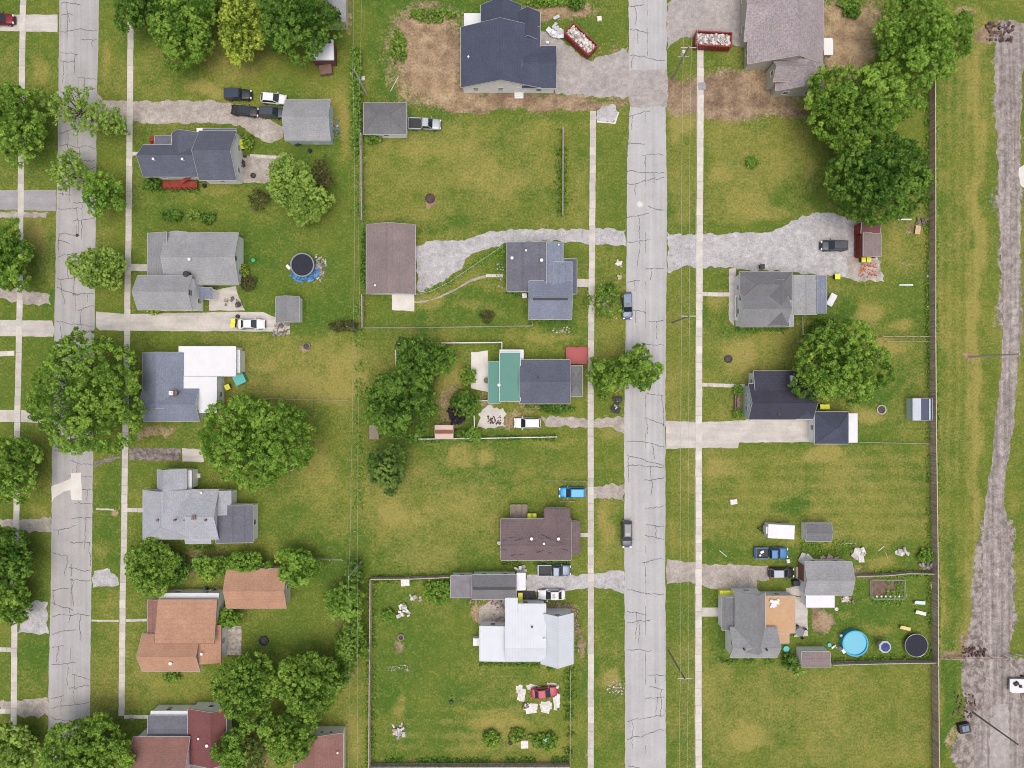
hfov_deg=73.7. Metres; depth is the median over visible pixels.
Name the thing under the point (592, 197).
sidewalk
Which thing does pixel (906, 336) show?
rail fence
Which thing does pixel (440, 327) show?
chain link fence
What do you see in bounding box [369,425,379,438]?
shed
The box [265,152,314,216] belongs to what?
tree
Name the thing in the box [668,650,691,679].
utility pole
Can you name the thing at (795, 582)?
yard box
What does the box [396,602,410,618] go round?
scrap pile
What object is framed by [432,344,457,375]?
tree
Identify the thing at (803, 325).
rail fence
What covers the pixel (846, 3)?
shrub
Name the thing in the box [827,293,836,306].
hot tub cover
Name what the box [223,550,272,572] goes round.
tree
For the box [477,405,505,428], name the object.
patio
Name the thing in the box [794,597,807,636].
patio
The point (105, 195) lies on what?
tree
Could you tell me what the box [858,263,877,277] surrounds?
scrap pile
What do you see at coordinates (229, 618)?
tree
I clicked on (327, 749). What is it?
garage
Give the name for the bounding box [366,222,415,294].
barn garage
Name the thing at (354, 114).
shrub
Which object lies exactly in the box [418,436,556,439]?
vinyl fence
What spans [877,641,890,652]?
patio umbrella
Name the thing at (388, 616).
shrub
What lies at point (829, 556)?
scrap pile
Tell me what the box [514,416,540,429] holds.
parked car
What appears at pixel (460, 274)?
chain link fence
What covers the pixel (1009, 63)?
track
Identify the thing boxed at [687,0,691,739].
power line
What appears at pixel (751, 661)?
tall weeds
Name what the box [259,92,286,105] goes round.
parked car
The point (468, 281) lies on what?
footpath
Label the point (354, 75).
shrub
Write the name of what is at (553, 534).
house
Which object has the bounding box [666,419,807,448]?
driveway
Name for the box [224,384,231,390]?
wheeled bin
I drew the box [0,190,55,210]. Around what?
driveway
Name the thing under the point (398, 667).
scrap pile
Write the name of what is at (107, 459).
driveway
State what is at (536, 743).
shrub
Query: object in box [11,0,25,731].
sidewalk
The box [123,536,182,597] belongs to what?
tree
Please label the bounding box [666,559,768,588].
driveway
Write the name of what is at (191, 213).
shrub
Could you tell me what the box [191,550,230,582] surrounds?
tree
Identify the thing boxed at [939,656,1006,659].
rail fence
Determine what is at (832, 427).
garage
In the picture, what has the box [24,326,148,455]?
tree
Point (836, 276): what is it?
wheeled bin
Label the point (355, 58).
shrub
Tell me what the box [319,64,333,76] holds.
yard box
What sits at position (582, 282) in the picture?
walkway
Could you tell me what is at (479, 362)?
patio
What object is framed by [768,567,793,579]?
parked car
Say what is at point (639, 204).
manhole
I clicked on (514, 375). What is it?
house
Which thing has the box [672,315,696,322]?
utility pole
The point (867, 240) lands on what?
shed
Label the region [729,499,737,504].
yard box
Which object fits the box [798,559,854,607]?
garage
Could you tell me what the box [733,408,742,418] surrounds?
shrub
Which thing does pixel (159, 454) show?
driveway
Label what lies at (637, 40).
road cracks
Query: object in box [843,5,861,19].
shrub
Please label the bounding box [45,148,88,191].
tree
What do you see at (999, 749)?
road patch
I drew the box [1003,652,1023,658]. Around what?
rail fence
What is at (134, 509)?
walkway
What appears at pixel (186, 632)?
house
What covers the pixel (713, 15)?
driveway
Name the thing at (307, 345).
fire ring
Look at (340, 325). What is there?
shrub
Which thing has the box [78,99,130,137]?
tree
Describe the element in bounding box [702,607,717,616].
walkway
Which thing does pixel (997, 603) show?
track
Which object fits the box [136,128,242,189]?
house
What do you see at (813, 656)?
shed
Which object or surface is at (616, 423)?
driveway
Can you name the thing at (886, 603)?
tall weeds
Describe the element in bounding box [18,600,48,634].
driveway
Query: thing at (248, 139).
shrub
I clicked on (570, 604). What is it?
scrap pile
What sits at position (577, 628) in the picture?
scrap pile
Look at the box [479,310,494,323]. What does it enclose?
shrub
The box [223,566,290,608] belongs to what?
garage
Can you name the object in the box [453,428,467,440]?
shrub
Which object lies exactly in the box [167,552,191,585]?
tree
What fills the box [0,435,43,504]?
tree
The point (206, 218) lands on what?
shrub
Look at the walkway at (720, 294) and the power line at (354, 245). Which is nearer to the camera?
the power line at (354, 245)
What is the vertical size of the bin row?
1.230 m
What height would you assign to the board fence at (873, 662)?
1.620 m
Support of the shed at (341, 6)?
on the ground
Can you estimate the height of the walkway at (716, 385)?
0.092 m
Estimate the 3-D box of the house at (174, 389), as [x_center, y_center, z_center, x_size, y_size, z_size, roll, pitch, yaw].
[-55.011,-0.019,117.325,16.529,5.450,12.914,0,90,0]
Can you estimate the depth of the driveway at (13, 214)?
119.99 m
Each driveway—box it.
[0,14,57,31]
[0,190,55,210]
[0,211,47,217]
[0,288,50,305]
[0,320,53,336]
[0,516,50,532]
[0,697,48,718]
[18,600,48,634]
[92,568,118,587]
[93,454,121,467]
[96,93,282,142]
[96,312,289,334]
[129,448,180,460]
[182,448,203,461]
[416,228,625,291]
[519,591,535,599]
[526,570,624,593]
[541,31,629,98]
[541,416,623,433]
[594,483,623,500]
[596,104,617,121]
[666,0,739,48]
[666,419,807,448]
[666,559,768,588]
[667,212,883,281]
[845,255,880,281]
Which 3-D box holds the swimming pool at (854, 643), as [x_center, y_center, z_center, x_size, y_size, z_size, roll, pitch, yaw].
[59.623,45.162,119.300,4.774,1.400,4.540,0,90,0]
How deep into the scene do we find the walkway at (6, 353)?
119.97 m
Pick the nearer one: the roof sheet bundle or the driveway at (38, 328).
the roof sheet bundle
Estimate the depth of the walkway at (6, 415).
119.96 m
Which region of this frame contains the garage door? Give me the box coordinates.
[798,562,803,581]
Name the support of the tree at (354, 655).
on the ground
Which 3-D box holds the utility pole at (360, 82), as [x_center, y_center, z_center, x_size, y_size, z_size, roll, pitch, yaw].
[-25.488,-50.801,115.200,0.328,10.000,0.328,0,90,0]
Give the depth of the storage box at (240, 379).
118.98 m
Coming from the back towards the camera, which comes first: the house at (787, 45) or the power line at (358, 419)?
the house at (787, 45)
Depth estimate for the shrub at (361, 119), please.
118.59 m
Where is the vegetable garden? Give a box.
[869,579,906,599]
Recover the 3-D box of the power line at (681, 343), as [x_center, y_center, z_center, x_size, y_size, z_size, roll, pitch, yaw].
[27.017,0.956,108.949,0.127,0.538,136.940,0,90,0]
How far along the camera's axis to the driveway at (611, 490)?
119.99 m
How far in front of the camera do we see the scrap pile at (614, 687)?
119.89 m
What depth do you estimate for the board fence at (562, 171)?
119.55 m
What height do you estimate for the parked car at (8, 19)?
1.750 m
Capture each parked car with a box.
[0,11,15,26]
[224,87,252,101]
[230,104,258,117]
[237,317,265,329]
[258,105,282,119]
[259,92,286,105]
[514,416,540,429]
[530,685,558,699]
[538,588,565,601]
[559,486,585,499]
[620,292,633,319]
[621,520,633,547]
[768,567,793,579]
[819,238,848,251]
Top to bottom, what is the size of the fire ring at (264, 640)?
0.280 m
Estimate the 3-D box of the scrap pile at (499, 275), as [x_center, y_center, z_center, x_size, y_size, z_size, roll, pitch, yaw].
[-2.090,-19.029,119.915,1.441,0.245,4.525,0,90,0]
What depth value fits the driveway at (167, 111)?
119.99 m
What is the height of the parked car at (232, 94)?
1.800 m
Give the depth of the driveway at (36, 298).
119.99 m
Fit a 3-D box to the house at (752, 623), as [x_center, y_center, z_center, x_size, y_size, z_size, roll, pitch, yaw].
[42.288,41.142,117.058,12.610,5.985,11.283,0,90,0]
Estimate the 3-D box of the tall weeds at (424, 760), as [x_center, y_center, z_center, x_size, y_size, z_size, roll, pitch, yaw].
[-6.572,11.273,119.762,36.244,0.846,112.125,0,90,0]
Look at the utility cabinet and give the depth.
119.10 m
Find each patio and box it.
[209,286,243,310]
[227,626,241,654]
[242,155,278,183]
[471,351,487,391]
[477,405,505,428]
[478,600,504,623]
[729,268,735,324]
[786,567,800,595]
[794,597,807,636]
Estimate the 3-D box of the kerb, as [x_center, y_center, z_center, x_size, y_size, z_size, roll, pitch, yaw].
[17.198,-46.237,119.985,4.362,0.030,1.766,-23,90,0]
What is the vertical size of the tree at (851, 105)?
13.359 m
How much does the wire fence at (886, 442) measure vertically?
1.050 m
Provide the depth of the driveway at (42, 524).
119.99 m
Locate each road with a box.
[48,0,98,764]
[624,106,666,767]
[628,0,666,71]
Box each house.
[130,702,231,767]
[132,271,217,310]
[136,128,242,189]
[136,589,226,671]
[139,346,244,421]
[143,468,257,543]
[147,231,243,284]
[460,0,556,98]
[473,597,573,668]
[488,347,587,403]
[500,504,579,560]
[507,242,576,319]
[718,588,794,657]
[733,272,826,326]
[734,371,817,419]
[740,0,832,95]
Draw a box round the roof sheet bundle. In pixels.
[770,599,779,607]
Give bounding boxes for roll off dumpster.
[564,22,597,58]
[693,30,732,51]
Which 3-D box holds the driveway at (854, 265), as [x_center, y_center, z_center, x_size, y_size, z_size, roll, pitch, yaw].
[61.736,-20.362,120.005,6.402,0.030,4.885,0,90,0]
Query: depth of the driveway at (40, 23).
119.99 m
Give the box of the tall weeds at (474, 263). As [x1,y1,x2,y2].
[417,243,504,294]
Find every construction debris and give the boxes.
[566,25,594,53]
[696,33,730,45]
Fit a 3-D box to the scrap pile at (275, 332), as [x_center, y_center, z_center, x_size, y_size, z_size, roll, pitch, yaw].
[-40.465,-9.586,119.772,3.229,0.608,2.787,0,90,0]
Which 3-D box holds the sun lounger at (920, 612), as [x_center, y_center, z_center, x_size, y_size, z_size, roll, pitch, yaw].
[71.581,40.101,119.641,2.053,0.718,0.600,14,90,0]
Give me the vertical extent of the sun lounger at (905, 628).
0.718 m
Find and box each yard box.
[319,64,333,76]
[401,576,409,585]
[521,739,527,748]
[597,16,601,21]
[698,82,705,89]
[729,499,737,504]
[791,579,799,585]
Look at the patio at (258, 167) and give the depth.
119.97 m
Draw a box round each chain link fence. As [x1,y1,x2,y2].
[377,320,532,327]
[415,246,501,295]
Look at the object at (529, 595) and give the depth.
119.99 m
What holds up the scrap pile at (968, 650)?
on the ground
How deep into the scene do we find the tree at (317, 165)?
117.14 m
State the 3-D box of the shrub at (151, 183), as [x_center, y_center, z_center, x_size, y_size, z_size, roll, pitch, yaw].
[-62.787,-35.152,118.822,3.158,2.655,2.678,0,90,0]
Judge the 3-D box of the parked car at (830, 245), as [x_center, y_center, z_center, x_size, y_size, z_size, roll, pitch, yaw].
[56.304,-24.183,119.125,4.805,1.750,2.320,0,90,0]
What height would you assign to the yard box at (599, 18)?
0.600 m
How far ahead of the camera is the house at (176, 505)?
115.95 m
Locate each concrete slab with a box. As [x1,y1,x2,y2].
[392,295,413,310]
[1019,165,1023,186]
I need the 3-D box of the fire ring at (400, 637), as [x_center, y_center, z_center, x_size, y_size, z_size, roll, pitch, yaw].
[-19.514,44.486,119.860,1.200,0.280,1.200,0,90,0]
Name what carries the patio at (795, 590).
on the ground
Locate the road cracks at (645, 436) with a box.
[627,111,663,767]
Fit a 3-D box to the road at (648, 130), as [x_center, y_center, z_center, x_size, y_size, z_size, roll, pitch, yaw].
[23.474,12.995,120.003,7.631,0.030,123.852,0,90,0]
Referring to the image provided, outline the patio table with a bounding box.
[796,628,803,635]
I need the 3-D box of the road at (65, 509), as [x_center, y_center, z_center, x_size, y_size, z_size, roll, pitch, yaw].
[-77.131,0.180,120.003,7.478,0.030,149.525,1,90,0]
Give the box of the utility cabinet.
[956,721,970,733]
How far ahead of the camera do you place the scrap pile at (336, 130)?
119.69 m
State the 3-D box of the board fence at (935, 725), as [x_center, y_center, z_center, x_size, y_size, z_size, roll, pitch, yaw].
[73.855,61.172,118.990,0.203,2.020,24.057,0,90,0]
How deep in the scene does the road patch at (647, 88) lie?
119.98 m
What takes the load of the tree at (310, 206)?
on the ground
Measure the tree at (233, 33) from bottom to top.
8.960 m
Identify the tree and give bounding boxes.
[0,80,52,168]
[0,217,34,292]
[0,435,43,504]
[0,527,33,590]
[0,576,33,625]
[0,720,43,767]
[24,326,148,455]
[39,711,135,767]
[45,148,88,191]
[46,84,97,135]
[65,246,127,290]
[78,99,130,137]
[81,170,126,217]
[112,0,174,35]
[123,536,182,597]
[146,0,217,72]
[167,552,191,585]
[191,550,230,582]
[197,393,316,493]
[203,0,225,11]
[209,724,264,767]
[210,651,281,732]
[217,0,264,67]
[217,607,242,627]
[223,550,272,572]
[241,730,267,767]
[256,0,346,66]
[257,709,318,766]
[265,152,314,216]
[274,546,323,587]
[276,651,350,724]
[286,180,335,226]
[311,155,334,193]
[322,579,365,621]
[334,629,352,671]
[338,616,369,670]
[344,554,363,585]
[363,369,437,443]
[366,442,407,496]
[394,334,448,387]
[426,351,439,382]
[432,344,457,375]
[446,407,466,424]
[449,389,480,418]
[584,283,623,318]
[585,356,620,400]
[617,343,663,391]
[787,317,895,407]
[803,62,929,160]
[813,334,861,352]
[822,126,934,227]
[872,0,974,93]
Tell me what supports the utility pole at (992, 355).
on the ground
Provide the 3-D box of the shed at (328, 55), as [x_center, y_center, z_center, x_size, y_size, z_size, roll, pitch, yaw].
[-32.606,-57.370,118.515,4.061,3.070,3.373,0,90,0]
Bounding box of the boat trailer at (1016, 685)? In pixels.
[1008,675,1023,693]
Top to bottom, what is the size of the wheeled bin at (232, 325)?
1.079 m
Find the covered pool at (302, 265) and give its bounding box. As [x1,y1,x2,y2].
[286,253,319,282]
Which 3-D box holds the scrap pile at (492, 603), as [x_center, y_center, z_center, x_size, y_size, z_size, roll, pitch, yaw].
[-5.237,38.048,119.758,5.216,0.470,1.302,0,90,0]
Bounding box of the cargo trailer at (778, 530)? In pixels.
[757,522,794,538]
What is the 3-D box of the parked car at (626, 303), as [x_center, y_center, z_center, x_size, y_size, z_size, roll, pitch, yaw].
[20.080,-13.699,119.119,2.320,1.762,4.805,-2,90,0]
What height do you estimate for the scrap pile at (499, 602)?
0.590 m
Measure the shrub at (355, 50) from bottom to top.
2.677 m
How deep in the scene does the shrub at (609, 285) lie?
118.29 m
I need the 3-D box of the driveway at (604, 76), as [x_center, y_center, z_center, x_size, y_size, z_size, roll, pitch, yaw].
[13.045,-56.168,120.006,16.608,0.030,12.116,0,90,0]
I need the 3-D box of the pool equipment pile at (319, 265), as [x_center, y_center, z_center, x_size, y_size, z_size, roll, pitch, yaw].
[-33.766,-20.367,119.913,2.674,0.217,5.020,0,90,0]
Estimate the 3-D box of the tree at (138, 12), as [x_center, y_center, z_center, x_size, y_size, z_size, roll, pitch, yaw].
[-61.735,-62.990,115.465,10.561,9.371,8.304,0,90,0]
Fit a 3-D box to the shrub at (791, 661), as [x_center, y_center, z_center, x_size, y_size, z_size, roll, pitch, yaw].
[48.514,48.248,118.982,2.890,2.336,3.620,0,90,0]
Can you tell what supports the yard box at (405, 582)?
on the ground
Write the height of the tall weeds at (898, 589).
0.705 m
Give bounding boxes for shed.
[275,295,301,322]
[310,39,336,65]
[321,0,347,29]
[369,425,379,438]
[435,425,453,438]
[796,646,830,666]
[801,522,832,541]
[854,221,880,257]
[906,398,932,420]
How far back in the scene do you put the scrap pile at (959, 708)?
119.85 m
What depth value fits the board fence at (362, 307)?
118.77 m
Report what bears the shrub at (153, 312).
on the ground
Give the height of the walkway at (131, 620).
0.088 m
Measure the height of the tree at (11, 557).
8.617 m
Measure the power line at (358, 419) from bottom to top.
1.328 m
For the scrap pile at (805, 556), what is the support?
on the ground
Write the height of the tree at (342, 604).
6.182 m
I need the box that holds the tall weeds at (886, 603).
[800,535,931,666]
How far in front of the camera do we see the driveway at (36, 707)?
119.99 m
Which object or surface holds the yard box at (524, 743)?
on the ground
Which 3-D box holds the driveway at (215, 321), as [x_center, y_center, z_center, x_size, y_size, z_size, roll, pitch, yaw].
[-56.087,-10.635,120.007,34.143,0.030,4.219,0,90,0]
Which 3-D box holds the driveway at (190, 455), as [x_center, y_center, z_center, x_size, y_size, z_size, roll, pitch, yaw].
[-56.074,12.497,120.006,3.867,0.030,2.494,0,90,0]
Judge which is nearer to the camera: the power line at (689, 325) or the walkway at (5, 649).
the power line at (689, 325)
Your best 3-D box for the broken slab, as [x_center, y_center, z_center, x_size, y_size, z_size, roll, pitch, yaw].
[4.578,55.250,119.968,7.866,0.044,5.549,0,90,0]
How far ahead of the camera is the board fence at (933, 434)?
118.81 m
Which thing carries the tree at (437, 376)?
on the ground
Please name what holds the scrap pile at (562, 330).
on the ground
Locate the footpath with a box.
[414,275,485,302]
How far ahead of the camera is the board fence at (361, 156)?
118.84 m
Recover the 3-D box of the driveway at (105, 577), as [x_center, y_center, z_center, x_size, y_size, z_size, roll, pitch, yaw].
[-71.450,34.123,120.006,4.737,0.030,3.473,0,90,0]
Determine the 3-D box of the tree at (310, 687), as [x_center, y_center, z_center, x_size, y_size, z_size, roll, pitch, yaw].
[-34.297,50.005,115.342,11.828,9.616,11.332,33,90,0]
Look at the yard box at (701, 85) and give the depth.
119.92 m
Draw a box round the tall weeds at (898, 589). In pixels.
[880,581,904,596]
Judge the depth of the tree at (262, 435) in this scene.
110.59 m
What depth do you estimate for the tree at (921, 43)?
111.71 m
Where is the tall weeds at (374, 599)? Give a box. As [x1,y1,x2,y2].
[349,139,379,767]
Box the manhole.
[636,201,642,207]
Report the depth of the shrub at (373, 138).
118.86 m
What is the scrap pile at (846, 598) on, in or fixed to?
on the ground
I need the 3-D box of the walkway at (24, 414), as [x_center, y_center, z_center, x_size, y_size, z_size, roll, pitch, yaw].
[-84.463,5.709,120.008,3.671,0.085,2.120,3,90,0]
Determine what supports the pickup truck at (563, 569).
on the ground
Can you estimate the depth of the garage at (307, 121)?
116.62 m
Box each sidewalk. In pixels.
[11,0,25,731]
[118,22,133,715]
[588,111,595,767]
[695,50,703,767]
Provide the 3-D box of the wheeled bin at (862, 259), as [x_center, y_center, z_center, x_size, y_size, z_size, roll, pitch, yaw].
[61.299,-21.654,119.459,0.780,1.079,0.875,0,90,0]
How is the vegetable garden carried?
on the ground
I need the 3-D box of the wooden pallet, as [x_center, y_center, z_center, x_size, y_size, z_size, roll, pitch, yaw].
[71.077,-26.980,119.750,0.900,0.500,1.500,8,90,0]
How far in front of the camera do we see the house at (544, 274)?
116.66 m
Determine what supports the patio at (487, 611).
on the ground
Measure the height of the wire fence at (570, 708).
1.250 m
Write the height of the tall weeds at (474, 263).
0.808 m
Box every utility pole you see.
[348,561,361,577]
[353,69,367,95]
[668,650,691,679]
[671,46,695,79]
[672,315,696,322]
[968,353,1019,357]
[972,712,1018,745]
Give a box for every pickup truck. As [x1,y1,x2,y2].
[408,116,441,131]
[537,563,570,577]
[754,546,787,560]
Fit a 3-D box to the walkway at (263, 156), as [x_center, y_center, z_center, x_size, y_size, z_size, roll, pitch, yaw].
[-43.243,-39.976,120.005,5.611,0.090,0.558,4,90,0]
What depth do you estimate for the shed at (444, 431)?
117.78 m
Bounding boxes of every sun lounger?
[900,626,910,630]
[915,601,924,604]
[915,610,925,615]
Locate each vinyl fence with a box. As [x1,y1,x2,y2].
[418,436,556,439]
[441,342,501,343]
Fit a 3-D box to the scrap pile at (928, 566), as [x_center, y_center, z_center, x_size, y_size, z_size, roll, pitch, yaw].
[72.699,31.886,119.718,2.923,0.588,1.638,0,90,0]
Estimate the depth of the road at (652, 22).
119.99 m
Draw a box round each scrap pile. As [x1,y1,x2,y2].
[224,296,236,307]
[272,322,290,336]
[333,117,340,139]
[386,664,408,670]
[392,723,405,739]
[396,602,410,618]
[409,594,421,601]
[467,598,493,604]
[487,415,500,424]
[493,600,504,621]
[496,264,503,287]
[514,565,526,571]
[546,14,563,43]
[548,602,574,608]
[552,326,569,332]
[574,609,579,653]
[607,680,624,694]
[610,396,621,413]
[615,259,622,267]
[798,552,812,559]
[819,554,838,558]
[841,596,854,603]
[850,547,865,561]
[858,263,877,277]
[895,547,909,555]
[914,217,932,226]
[918,562,932,570]
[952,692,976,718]
[962,646,987,658]
[985,21,1014,42]
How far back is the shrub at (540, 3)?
119.07 m
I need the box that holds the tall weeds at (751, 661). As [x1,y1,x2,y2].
[141,183,788,671]
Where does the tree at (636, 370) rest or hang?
on the ground
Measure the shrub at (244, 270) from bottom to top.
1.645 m
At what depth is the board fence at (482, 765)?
119.05 m
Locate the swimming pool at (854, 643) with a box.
[838,629,868,656]
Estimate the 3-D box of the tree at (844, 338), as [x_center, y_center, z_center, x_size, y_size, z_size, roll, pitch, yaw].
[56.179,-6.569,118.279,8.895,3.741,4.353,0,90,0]
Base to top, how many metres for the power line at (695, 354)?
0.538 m
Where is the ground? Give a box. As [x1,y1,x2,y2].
[0,0,1023,767]
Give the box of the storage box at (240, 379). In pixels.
[232,373,246,385]
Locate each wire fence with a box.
[569,668,570,762]
[864,442,929,443]
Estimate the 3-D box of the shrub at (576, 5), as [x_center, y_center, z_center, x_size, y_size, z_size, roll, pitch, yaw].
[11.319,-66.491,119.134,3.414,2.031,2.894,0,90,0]
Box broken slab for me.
[516,683,559,713]
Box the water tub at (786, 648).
[783,645,789,651]
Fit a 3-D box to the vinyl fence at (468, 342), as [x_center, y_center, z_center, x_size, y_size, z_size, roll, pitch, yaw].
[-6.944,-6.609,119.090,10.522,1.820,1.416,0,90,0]
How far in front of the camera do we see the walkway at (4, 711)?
119.96 m
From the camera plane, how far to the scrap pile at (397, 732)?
119.76 m
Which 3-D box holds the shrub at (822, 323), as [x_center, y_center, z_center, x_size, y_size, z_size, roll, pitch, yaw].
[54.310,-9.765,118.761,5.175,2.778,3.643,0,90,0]
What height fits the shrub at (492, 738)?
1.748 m
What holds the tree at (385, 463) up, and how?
on the ground
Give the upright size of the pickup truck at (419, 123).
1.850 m
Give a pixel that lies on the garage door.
(800, 566)
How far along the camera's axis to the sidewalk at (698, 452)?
119.96 m
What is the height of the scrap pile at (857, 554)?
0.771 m
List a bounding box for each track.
[974,334,1023,767]
[994,22,1023,334]
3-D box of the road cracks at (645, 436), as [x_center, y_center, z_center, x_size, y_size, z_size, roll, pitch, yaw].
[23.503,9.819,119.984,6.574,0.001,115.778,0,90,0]
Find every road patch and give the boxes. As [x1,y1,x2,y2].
[51,473,81,500]
[628,69,667,107]
[988,704,1010,767]
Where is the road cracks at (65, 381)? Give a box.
[51,2,95,730]
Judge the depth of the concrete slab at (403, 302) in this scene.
119.97 m
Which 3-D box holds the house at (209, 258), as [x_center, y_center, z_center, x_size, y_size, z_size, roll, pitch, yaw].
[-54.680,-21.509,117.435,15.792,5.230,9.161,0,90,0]
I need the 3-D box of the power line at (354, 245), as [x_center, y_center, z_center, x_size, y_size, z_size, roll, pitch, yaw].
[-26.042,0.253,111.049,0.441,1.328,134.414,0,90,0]
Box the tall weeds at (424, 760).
[373,129,577,765]
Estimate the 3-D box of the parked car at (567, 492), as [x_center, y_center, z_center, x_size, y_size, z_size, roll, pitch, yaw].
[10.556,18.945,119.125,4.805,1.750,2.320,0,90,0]
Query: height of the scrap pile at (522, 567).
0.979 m
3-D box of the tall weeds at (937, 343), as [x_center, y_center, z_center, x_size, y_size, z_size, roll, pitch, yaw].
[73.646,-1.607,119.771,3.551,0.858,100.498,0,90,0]
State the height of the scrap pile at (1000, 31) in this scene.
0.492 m
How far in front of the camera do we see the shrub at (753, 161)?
118.96 m
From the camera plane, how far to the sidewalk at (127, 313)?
119.96 m
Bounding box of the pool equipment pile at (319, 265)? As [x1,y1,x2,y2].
[315,254,326,281]
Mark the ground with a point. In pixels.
(478, 164)
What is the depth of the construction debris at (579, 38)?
118.44 m
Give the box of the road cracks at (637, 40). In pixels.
[630,5,664,67]
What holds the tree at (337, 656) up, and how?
on the ground
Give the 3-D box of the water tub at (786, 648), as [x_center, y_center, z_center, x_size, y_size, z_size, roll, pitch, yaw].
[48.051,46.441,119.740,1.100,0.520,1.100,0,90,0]
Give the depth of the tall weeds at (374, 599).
119.74 m
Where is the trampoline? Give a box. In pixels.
[903,634,927,656]
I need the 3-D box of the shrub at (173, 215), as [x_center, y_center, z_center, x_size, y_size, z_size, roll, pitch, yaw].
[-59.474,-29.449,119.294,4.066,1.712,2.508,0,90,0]
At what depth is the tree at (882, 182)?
110.36 m
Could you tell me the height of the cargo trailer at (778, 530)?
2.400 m
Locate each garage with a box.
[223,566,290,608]
[282,99,332,144]
[293,726,345,767]
[363,103,407,137]
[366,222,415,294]
[450,570,525,599]
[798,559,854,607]
[808,411,857,443]
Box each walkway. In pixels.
[0,351,14,355]
[0,410,13,421]
[0,647,10,651]
[0,709,9,713]
[21,410,40,422]
[91,620,118,621]
[124,715,147,718]
[126,619,146,621]
[127,508,142,511]
[131,264,146,270]
[250,154,279,158]
[486,274,502,276]
[577,279,588,286]
[702,383,744,386]
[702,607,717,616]
[703,292,728,296]
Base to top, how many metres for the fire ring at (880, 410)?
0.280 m
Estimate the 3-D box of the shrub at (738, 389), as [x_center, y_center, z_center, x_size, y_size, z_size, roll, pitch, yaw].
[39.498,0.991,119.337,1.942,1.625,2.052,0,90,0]
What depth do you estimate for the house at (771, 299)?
116.22 m
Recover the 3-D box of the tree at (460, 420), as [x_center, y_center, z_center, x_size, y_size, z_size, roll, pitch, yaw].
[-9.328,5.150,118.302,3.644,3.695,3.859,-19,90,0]
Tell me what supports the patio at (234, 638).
on the ground
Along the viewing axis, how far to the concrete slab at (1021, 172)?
119.98 m
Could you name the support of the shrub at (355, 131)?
on the ground
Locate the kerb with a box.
[597,112,618,123]
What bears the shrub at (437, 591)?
on the ground
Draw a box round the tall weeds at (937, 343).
[922,90,941,659]
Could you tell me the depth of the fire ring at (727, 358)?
119.83 m
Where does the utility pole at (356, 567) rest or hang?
on the ground
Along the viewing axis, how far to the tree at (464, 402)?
116.78 m
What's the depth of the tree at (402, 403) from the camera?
112.26 m
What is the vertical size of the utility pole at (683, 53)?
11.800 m
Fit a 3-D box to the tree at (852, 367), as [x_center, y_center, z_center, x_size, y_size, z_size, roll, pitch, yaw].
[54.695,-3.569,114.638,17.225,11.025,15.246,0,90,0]
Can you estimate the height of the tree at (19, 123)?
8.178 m
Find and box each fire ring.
[258,636,268,645]
[303,342,310,349]
[397,634,403,640]
[425,193,434,202]
[724,355,732,362]
[876,405,886,414]
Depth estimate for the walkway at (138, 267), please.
119.96 m
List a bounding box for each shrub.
[142,177,160,189]
[146,310,160,314]
[159,209,183,222]
[162,672,181,682]
[185,208,199,219]
[197,212,215,225]
[239,275,256,291]
[241,264,248,276]
[242,133,253,152]
[247,187,269,211]
[328,320,359,332]
[348,68,361,82]
[348,101,360,111]
[349,46,361,56]
[349,62,361,73]
[349,76,360,88]
[349,93,361,103]
[349,126,361,136]
[349,134,361,143]
[349,143,360,153]
[350,54,361,63]
[350,86,363,95]
[350,110,360,119]
[350,118,361,127]
[358,111,362,136]
[360,226,365,290]
[364,135,382,144]
[381,608,394,624]
[389,27,406,63]
[408,7,456,23]
[422,579,449,605]
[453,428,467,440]
[460,365,476,386]
[465,425,481,441]
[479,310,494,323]
[482,730,501,749]
[508,728,525,743]
[526,0,569,7]
[528,731,559,751]
[539,404,575,414]
[567,0,586,10]
[600,283,615,295]
[732,384,742,394]
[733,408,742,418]
[746,155,759,168]
[782,651,798,670]
[793,666,804,676]
[809,318,838,334]
[836,0,861,7]
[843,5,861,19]
[917,547,934,562]
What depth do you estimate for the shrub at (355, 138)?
118.11 m
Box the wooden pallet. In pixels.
[914,225,920,234]
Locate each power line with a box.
[348,15,354,584]
[357,50,360,755]
[679,0,683,734]
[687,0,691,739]
[694,33,697,723]
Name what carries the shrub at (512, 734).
on the ground
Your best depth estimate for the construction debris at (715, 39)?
118.47 m
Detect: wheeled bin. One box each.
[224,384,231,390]
[230,323,236,327]
[833,274,839,278]
[859,257,865,261]
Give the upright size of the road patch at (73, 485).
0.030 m
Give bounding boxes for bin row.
[718,589,732,594]
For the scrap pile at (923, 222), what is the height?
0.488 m
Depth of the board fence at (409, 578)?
118.75 m
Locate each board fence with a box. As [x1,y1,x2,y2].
[360,132,362,221]
[361,294,363,327]
[368,580,371,767]
[370,575,449,579]
[370,762,569,767]
[562,128,563,216]
[831,659,936,665]
[854,571,934,576]
[928,6,938,666]
[931,664,939,767]
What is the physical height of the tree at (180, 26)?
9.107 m
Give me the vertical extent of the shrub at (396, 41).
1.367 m
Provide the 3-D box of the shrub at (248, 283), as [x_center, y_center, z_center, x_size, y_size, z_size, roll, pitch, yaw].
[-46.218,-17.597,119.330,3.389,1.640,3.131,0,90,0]
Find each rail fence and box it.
[802,315,809,334]
[880,336,932,336]
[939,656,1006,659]
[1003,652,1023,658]
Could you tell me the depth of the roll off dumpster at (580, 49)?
118.47 m
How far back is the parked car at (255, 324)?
118.99 m
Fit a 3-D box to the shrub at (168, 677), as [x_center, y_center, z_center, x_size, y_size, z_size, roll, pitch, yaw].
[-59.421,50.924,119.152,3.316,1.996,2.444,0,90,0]
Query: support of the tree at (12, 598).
on the ground
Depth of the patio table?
119.27 m

